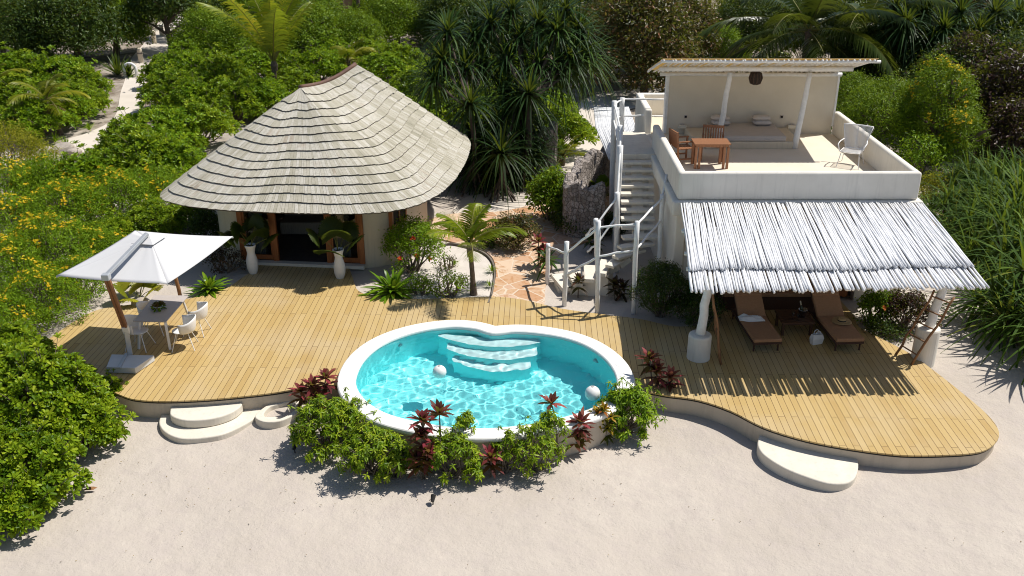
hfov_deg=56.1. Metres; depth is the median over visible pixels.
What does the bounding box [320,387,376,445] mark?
pool shrub
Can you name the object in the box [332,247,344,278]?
white urn
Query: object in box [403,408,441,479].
cordyline
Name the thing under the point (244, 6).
dense tree
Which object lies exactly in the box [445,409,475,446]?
pool shrub
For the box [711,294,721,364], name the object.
rustic ladder
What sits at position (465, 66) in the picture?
screw pine
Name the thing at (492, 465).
cordyline
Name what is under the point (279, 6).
background tree
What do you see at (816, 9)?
coconut palm
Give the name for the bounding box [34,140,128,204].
hedge shrub
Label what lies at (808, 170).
white villa
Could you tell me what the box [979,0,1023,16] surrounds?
background tree
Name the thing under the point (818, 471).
entry step
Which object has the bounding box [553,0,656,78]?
sea almond tree
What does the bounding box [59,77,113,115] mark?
hedge shrub
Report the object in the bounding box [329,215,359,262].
glass door
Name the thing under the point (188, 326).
shell chair
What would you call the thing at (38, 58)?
hedge shrub
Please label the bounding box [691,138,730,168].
terrace table
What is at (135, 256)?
cantilever parasol
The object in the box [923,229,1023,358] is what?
strap bush
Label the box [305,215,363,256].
potted palm
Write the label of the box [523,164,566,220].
leafy bush
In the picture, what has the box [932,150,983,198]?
strap bush
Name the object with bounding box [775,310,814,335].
side table
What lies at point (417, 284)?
shrub
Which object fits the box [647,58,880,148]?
roof pergola
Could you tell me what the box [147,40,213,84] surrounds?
hedge shrub
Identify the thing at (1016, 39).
dense tree
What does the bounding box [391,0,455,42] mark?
dense tree
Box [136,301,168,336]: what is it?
shell chair
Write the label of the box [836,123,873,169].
wire chair
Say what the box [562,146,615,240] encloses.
coral stone wall
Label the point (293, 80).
hedge shrub
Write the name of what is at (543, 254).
dracaena
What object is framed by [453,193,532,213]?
sand patch
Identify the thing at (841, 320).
straw hat
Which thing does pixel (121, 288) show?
yellow palm
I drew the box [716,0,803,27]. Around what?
background tree
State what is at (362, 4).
dense tree
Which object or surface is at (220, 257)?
bush
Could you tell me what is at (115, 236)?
flowering bush
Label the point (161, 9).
shade tree
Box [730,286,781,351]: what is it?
sun lounger
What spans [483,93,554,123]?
garden shrub
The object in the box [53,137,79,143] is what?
grass tuft
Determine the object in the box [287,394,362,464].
pool shrub
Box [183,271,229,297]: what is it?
birdnest fern
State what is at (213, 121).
hedge shrub
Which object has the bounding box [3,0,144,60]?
dense tree
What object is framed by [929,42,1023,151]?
dark shrub tree
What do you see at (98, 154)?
hedge shrub
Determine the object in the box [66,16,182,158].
garden path
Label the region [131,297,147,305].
garden rock
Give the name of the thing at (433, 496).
garden spotlight
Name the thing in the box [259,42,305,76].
hedge shrub
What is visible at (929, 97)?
flowering tree
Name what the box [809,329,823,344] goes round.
white bag
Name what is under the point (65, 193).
flowering bush
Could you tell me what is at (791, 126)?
wall lamp
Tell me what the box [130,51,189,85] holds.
hedge shrub
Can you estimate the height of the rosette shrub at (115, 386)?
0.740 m
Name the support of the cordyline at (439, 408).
on the sand ground
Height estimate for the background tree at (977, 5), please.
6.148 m
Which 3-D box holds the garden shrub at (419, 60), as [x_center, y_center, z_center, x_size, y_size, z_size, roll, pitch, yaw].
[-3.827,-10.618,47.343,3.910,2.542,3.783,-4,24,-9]
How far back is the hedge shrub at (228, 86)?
42.32 m
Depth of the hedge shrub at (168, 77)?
44.02 m
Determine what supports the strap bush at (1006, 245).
on the sand ground
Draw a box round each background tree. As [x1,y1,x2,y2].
[112,0,160,24]
[247,0,310,47]
[304,0,356,31]
[326,6,388,46]
[451,0,534,55]
[526,5,589,48]
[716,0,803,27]
[891,34,999,85]
[895,67,988,132]
[932,0,1012,24]
[959,89,1023,170]
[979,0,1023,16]
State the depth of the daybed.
28.65 m
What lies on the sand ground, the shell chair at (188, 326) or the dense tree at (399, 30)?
the dense tree at (399, 30)
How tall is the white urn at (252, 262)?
0.860 m
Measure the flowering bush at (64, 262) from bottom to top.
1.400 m
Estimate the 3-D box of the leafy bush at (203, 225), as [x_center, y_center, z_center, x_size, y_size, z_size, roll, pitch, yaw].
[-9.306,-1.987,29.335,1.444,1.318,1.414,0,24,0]
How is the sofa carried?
on the shingle pavilion
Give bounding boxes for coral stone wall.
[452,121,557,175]
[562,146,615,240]
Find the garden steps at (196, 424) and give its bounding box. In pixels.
[159,402,262,443]
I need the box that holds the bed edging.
[426,243,495,302]
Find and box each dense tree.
[0,0,89,56]
[0,5,14,53]
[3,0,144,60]
[64,0,157,55]
[152,0,233,30]
[166,4,241,50]
[202,0,262,28]
[202,11,264,54]
[284,0,348,62]
[345,0,388,12]
[359,0,429,46]
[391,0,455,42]
[407,0,512,48]
[499,0,580,29]
[540,0,597,11]
[699,0,799,57]
[777,0,882,57]
[832,12,938,88]
[945,1,1023,52]
[968,21,1023,93]
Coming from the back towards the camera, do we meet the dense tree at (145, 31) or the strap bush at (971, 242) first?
the dense tree at (145, 31)
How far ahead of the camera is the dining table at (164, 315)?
22.98 m
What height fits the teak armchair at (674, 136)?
0.924 m
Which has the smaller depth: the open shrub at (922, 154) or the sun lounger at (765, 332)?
the sun lounger at (765, 332)
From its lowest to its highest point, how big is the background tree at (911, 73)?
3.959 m
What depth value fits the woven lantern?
27.98 m
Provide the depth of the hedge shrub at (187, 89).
42.69 m
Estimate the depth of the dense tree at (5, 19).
53.28 m
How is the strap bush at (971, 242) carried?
on the sand ground
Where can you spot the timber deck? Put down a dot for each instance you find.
(273, 334)
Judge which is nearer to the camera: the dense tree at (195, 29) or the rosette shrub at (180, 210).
the rosette shrub at (180, 210)
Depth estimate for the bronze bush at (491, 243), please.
28.83 m
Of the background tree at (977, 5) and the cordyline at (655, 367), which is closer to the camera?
the cordyline at (655, 367)
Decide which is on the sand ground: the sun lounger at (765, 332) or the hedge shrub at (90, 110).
the hedge shrub at (90, 110)
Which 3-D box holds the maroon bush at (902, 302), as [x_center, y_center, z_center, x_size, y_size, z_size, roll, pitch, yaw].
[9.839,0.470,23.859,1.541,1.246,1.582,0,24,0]
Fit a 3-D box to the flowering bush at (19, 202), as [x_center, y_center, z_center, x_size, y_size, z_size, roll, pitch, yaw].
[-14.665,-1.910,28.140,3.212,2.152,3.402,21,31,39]
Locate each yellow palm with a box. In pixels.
[112,282,162,302]
[555,134,586,169]
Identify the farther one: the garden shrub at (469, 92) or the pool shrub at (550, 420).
the garden shrub at (469, 92)
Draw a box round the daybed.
[684,123,793,148]
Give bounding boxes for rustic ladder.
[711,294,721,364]
[895,290,954,364]
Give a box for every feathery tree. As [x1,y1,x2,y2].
[830,68,930,156]
[836,68,894,128]
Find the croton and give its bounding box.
[587,401,620,445]
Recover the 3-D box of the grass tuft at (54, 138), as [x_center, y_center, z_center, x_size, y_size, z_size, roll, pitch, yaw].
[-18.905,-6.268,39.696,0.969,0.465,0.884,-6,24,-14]
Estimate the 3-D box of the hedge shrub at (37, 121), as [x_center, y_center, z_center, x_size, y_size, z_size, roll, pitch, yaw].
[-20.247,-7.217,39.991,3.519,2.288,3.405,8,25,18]
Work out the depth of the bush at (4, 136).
34.96 m
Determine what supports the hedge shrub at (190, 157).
on the sand ground
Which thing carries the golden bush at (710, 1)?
on the sand ground
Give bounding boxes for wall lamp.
[678,124,686,128]
[787,124,795,128]
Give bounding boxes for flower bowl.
[150,301,166,311]
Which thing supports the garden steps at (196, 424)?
on the sand ground
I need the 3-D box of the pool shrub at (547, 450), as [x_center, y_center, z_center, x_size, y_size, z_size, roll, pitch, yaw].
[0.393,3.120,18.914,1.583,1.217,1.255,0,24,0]
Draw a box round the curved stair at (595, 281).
[545,97,666,314]
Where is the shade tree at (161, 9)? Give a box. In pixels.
[118,0,221,45]
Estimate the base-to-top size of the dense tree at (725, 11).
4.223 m
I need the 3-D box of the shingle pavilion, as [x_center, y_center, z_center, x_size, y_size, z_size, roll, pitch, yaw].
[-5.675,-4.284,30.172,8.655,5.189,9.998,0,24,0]
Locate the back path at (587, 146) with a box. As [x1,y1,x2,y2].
[557,87,664,176]
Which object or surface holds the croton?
on the sand ground
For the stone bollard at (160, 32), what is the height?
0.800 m
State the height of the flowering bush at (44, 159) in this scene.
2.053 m
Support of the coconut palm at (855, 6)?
on the sand ground
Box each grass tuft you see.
[48,133,64,141]
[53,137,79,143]
[80,121,94,130]
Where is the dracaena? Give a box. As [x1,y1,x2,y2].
[529,249,562,281]
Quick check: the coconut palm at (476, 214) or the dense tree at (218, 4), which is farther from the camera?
the dense tree at (218, 4)
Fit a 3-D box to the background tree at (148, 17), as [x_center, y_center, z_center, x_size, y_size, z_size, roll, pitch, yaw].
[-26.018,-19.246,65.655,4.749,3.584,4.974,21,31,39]
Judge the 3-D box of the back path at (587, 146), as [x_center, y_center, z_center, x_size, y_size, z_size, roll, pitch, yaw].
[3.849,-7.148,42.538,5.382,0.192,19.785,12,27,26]
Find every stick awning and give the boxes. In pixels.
[593,107,634,160]
[680,201,989,367]
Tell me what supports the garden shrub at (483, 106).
on the sand ground
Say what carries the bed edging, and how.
on the sand ground
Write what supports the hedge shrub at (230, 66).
on the sand ground
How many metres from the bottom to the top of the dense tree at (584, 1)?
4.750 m
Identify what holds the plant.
on the sand ground
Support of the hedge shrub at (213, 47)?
on the sand ground
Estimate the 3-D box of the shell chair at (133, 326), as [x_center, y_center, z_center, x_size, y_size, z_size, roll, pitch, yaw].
[-8.895,1.047,22.740,0.610,0.810,0.600,2,24,5]
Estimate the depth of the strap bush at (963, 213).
28.34 m
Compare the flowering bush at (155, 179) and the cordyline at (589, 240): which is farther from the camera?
the flowering bush at (155, 179)
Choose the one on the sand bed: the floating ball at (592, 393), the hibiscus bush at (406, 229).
the hibiscus bush at (406, 229)
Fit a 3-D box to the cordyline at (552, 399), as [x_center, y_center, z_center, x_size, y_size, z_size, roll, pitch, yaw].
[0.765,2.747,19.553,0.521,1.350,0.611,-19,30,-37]
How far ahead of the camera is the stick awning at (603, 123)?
33.83 m
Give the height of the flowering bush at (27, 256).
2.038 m
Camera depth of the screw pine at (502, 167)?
33.75 m
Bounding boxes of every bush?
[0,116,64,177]
[0,153,56,227]
[0,188,73,250]
[0,206,111,282]
[0,228,55,302]
[0,260,93,328]
[0,287,53,337]
[2,149,81,207]
[5,172,118,245]
[13,155,53,195]
[33,252,115,300]
[54,162,168,237]
[67,222,128,261]
[104,159,181,206]
[111,196,185,233]
[182,208,219,235]
[202,245,245,274]
[380,212,450,274]
[386,210,413,253]
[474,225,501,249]
[486,206,542,251]
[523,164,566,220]
[549,205,609,234]
[556,151,564,164]
[604,210,627,236]
[624,256,699,317]
[662,289,727,330]
[691,0,729,17]
[698,23,751,57]
[852,288,902,326]
[872,288,941,332]
[918,165,949,201]
[919,173,974,239]
[922,163,1000,230]
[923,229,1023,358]
[928,186,1011,256]
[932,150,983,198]
[933,189,1023,289]
[935,152,1023,234]
[935,160,1023,269]
[938,140,1022,194]
[941,253,1023,384]
[952,196,1023,305]
[955,144,1023,197]
[964,174,1023,271]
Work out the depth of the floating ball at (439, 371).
21.18 m
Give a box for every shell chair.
[124,314,155,352]
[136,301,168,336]
[172,314,198,351]
[183,302,211,337]
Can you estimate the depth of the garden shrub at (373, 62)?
48.52 m
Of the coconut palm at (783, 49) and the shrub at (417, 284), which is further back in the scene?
the coconut palm at (783, 49)
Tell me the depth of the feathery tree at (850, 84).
39.33 m
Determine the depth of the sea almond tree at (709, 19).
51.94 m
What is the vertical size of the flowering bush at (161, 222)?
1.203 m
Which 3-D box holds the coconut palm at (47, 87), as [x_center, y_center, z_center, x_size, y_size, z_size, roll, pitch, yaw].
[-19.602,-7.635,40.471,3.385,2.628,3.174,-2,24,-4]
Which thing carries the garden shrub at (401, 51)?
on the sand ground
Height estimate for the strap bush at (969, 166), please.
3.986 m
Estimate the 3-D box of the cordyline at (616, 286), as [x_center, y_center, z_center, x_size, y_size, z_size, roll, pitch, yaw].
[2.822,0.034,25.533,0.880,0.787,0.640,0,24,0]
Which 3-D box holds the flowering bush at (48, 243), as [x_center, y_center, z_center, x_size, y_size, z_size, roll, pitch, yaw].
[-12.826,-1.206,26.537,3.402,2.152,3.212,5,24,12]
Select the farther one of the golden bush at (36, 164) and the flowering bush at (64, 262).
the golden bush at (36, 164)
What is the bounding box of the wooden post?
[174,277,181,294]
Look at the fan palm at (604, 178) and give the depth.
32.65 m
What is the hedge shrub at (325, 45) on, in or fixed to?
on the sand ground
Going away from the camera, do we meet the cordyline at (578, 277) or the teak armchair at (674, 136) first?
the cordyline at (578, 277)
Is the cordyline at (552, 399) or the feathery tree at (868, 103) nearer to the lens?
the cordyline at (552, 399)
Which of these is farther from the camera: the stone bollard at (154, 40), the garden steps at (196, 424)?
the stone bollard at (154, 40)
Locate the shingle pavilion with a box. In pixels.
[160,62,470,269]
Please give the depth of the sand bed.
27.31 m
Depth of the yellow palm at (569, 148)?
36.49 m
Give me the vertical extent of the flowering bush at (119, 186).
2.152 m
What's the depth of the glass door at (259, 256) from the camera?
27.69 m
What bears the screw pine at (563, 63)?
on the sand ground
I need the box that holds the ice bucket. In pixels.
[798,307,807,317]
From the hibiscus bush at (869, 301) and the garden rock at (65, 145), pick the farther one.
the garden rock at (65, 145)
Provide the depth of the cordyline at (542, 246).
27.37 m
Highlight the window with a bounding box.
[388,209,406,228]
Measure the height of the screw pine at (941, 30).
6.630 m
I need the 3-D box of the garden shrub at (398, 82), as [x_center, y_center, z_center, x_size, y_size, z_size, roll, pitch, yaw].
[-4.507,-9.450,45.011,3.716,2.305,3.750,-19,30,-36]
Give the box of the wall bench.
[718,274,832,309]
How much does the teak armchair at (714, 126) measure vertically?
0.924 m
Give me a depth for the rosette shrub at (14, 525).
17.07 m
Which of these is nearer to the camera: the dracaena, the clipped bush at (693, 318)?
the clipped bush at (693, 318)
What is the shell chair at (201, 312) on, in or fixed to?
on the timber deck
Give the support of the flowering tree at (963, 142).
on the sand ground
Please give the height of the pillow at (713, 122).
0.150 m
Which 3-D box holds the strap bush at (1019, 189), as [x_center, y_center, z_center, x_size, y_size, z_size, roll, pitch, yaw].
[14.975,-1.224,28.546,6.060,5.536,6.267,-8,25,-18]
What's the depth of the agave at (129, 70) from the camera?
51.99 m
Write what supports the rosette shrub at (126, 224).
on the sand ground
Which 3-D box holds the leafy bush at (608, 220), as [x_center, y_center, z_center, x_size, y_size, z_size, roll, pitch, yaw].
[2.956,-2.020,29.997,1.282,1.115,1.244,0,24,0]
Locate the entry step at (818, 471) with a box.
[756,435,857,491]
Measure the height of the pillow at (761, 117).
0.150 m
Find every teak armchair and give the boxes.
[669,128,694,162]
[701,124,724,161]
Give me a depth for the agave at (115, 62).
52.20 m
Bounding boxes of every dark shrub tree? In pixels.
[905,25,1012,94]
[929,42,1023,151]
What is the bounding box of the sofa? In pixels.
[280,214,334,233]
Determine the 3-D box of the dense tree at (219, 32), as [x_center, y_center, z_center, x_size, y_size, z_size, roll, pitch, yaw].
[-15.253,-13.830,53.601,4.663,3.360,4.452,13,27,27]
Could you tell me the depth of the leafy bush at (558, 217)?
29.99 m
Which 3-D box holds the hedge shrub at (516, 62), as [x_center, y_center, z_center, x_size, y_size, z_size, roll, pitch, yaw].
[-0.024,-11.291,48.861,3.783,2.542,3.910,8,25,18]
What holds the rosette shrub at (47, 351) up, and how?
on the sand ground
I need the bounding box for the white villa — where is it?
[620,76,922,300]
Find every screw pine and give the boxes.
[399,4,512,196]
[445,61,579,212]
[457,0,629,191]
[860,0,1023,77]
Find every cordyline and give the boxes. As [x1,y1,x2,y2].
[287,368,338,412]
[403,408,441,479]
[424,398,453,470]
[477,444,504,477]
[528,233,550,265]
[538,391,567,412]
[566,406,595,452]
[568,272,587,297]
[582,228,605,253]
[603,275,630,302]
[635,347,685,392]
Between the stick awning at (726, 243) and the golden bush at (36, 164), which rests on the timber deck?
the stick awning at (726, 243)
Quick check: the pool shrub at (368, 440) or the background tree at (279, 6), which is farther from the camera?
the background tree at (279, 6)
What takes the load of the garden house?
on the sand ground
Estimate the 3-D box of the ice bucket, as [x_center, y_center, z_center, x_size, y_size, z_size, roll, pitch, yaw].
[7.120,0.611,23.530,0.236,0.210,0.236,0,24,0]
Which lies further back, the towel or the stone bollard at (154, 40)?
the stone bollard at (154, 40)
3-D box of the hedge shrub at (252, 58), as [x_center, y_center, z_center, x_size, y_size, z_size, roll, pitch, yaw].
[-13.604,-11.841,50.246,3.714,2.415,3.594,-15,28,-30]
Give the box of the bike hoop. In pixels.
[123,62,138,77]
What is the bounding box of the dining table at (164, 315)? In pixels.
[133,295,187,349]
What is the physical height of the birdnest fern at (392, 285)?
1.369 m
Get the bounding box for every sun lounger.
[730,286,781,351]
[807,286,864,350]
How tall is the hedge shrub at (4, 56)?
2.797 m
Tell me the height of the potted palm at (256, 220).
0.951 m
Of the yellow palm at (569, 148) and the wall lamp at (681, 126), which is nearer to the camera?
the wall lamp at (681, 126)
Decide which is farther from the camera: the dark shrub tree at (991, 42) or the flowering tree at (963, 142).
the dark shrub tree at (991, 42)
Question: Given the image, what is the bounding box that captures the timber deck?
[49,265,998,469]
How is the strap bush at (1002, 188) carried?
on the sand ground
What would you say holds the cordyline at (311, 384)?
on the sand ground
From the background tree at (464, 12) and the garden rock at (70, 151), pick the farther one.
the background tree at (464, 12)
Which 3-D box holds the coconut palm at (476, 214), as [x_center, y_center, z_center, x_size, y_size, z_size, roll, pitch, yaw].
[-0.906,-0.927,25.354,2.645,2.539,2.814,0,24,1]
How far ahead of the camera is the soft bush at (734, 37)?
53.56 m
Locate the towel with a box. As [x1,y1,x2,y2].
[738,313,764,321]
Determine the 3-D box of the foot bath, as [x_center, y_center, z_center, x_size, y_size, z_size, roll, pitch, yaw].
[-5.020,2.881,20.927,1.122,0.500,0.809,-15,28,-31]
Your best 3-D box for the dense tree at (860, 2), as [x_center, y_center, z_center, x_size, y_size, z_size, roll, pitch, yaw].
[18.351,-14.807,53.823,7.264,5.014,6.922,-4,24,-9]
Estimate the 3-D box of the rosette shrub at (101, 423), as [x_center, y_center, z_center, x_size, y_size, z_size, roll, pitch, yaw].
[-8.985,2.732,19.594,2.255,1.394,2.212,8,25,18]
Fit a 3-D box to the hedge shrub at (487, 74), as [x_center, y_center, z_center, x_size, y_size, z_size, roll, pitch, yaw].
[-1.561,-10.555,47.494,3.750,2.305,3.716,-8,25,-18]
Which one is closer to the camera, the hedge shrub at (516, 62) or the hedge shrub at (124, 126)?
the hedge shrub at (124, 126)
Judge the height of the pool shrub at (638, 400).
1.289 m
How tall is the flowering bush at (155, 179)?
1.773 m
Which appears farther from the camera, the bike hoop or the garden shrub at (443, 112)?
the bike hoop
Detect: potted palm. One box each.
[218,213,278,250]
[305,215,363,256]
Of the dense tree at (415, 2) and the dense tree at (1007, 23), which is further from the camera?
the dense tree at (415, 2)
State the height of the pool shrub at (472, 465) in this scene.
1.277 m
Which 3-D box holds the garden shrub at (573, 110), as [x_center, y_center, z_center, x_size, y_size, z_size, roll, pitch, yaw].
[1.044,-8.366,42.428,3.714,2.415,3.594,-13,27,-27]
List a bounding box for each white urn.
[245,243,257,273]
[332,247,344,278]
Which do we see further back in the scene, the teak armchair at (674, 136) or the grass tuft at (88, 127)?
the grass tuft at (88, 127)
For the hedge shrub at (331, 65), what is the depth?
49.47 m
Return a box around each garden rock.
[54,142,75,155]
[66,148,81,157]
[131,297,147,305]
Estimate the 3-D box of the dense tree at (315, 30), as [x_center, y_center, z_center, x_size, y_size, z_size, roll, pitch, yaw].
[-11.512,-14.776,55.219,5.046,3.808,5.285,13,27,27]
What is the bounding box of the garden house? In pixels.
[328,0,364,9]
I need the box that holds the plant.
[863,314,914,345]
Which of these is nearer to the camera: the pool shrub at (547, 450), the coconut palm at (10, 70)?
the pool shrub at (547, 450)
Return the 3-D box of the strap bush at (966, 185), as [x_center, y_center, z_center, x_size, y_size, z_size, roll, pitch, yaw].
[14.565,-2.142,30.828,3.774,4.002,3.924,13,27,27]
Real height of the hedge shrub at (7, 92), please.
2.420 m
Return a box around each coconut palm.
[0,63,30,75]
[6,73,90,135]
[195,0,316,81]
[315,39,375,77]
[426,203,527,295]
[693,0,917,103]
[733,40,801,72]
[780,0,955,85]
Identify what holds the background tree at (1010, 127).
on the sand ground
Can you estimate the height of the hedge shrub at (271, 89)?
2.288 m
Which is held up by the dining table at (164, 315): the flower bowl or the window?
the flower bowl
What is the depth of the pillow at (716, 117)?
29.52 m
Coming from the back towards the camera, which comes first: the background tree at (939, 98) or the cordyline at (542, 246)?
the background tree at (939, 98)
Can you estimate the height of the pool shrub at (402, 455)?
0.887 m
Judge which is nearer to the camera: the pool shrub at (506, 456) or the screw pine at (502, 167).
the pool shrub at (506, 456)
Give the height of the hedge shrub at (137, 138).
2.305 m
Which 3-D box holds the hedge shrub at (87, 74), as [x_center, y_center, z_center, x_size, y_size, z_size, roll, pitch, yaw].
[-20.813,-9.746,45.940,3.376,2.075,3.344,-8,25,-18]
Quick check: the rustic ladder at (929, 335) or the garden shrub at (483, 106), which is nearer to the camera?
the rustic ladder at (929, 335)
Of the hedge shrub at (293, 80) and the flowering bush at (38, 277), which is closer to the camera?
the flowering bush at (38, 277)
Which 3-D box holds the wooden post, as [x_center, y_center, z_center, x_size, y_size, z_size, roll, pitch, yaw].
[-8.921,-0.331,25.434,0.219,1.209,0.115,12,26,25]
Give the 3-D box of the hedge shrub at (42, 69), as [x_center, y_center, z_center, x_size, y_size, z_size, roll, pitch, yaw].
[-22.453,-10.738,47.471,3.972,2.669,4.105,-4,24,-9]
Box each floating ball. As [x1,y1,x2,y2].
[433,365,445,378]
[585,386,599,400]
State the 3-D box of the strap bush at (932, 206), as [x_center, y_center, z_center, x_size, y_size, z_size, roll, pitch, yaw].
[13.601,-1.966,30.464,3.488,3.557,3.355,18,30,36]
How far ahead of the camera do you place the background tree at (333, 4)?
58.87 m
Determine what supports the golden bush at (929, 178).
on the sand ground
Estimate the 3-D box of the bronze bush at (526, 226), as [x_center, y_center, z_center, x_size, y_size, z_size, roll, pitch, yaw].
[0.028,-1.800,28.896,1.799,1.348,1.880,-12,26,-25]
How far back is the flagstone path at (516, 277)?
28.32 m
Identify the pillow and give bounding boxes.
[710,115,729,120]
[711,120,729,124]
[751,115,770,120]
[752,120,771,124]
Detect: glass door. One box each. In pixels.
[241,212,273,259]
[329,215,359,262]
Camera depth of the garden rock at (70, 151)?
37.70 m
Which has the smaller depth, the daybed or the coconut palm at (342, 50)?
the daybed
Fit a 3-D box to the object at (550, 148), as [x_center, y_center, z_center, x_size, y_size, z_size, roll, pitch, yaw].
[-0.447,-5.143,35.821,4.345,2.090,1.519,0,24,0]
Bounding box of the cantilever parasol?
[56,230,233,373]
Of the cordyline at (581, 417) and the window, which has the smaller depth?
the cordyline at (581, 417)
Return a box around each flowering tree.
[880,48,983,164]
[926,102,995,164]
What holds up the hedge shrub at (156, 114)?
on the sand ground
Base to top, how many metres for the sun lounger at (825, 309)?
0.885 m
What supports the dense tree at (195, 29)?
on the sand ground
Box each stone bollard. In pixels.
[137,48,143,62]
[151,30,156,43]
[158,25,163,35]
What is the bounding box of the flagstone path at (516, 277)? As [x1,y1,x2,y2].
[426,196,612,303]
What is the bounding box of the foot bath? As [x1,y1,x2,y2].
[255,400,300,428]
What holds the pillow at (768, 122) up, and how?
on the daybed
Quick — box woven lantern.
[749,72,762,84]
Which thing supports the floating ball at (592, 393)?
in the swimming pool
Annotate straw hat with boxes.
[831,316,851,324]
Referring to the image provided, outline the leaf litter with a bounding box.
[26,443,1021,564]
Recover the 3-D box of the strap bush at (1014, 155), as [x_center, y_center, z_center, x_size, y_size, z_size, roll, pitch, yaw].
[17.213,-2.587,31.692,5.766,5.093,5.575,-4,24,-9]
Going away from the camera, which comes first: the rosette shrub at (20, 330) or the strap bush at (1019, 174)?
the rosette shrub at (20, 330)
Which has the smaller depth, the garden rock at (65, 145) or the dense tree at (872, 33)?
the garden rock at (65, 145)
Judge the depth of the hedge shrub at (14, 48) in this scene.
53.68 m
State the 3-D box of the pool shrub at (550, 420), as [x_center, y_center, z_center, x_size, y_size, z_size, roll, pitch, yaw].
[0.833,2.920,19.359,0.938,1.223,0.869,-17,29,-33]
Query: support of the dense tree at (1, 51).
on the sand ground
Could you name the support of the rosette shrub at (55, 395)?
on the sand ground
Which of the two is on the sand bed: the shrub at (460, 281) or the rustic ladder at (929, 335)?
the shrub at (460, 281)
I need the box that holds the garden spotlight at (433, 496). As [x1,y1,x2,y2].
[430,494,435,504]
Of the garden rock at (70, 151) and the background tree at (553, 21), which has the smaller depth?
the garden rock at (70, 151)
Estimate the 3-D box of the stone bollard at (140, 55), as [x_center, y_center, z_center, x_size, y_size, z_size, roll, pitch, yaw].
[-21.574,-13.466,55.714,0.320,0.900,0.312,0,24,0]
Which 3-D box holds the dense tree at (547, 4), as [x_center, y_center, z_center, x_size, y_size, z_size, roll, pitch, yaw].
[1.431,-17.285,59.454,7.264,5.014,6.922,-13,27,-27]
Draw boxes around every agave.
[99,50,128,75]
[109,60,140,77]
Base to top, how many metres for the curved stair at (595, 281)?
3.960 m
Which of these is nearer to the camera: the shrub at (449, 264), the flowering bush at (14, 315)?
the flowering bush at (14, 315)
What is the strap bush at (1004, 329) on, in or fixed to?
on the sand ground
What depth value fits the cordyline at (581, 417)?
19.40 m
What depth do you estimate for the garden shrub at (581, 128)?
37.23 m
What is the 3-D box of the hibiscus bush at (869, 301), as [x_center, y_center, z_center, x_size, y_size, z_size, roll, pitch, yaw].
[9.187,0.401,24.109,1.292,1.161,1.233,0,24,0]
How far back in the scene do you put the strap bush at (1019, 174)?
29.78 m
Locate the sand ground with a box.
[0,0,1023,575]
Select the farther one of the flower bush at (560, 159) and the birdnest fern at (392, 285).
the flower bush at (560, 159)
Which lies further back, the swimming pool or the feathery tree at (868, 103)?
the feathery tree at (868, 103)
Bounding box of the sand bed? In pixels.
[411,246,492,298]
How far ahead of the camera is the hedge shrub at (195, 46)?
52.99 m
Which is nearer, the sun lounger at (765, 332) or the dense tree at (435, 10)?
the sun lounger at (765, 332)
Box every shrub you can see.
[0,41,26,91]
[0,45,60,85]
[0,71,39,118]
[0,88,78,144]
[0,317,56,405]
[0,332,119,444]
[0,409,94,515]
[0,470,56,545]
[3,40,63,62]
[19,349,97,403]
[21,45,97,86]
[27,75,105,128]
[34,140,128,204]
[38,385,138,456]
[55,62,114,98]
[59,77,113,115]
[77,112,167,153]
[81,145,145,181]
[84,208,138,241]
[86,124,186,186]
[96,368,129,396]
[97,93,209,147]
[128,125,208,180]
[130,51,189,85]
[135,62,210,108]
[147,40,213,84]
[152,95,245,148]
[156,202,203,227]
[157,69,224,108]
[163,32,206,54]
[185,50,254,88]
[192,40,240,65]
[195,72,268,120]
[225,39,278,79]
[230,66,291,120]
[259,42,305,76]
[277,64,320,95]
[281,39,349,80]
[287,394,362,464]
[307,31,349,61]
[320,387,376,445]
[333,410,411,484]
[347,33,384,63]
[357,42,407,82]
[372,439,413,483]
[377,37,428,74]
[384,61,427,98]
[401,271,438,295]
[409,56,457,77]
[411,75,477,125]
[417,421,495,486]
[427,266,475,300]
[435,252,457,270]
[439,74,496,115]
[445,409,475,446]
[448,55,513,89]
[460,83,508,128]
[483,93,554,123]
[491,425,522,474]
[494,43,542,82]
[506,420,570,479]
[524,409,571,456]
[532,98,599,157]
[540,79,577,115]
[594,376,667,447]
[891,128,957,177]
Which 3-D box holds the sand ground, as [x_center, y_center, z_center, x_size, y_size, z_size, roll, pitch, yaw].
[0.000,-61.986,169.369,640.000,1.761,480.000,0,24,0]
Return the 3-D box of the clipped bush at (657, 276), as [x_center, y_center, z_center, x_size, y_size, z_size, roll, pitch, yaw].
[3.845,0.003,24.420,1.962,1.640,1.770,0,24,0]
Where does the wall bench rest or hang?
on the timber deck
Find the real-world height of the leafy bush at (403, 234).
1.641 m
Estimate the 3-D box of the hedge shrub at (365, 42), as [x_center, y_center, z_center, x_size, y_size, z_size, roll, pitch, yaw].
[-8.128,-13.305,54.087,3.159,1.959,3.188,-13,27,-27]
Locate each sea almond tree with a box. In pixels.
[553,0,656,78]
[577,0,705,96]
[653,0,727,57]
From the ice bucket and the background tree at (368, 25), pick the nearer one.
the ice bucket
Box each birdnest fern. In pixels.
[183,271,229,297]
[358,267,422,303]
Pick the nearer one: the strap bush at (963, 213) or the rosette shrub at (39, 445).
the rosette shrub at (39, 445)
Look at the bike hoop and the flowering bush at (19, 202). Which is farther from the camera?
the bike hoop
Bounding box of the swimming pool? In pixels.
[337,320,634,468]
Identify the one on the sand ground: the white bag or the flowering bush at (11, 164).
the flowering bush at (11, 164)

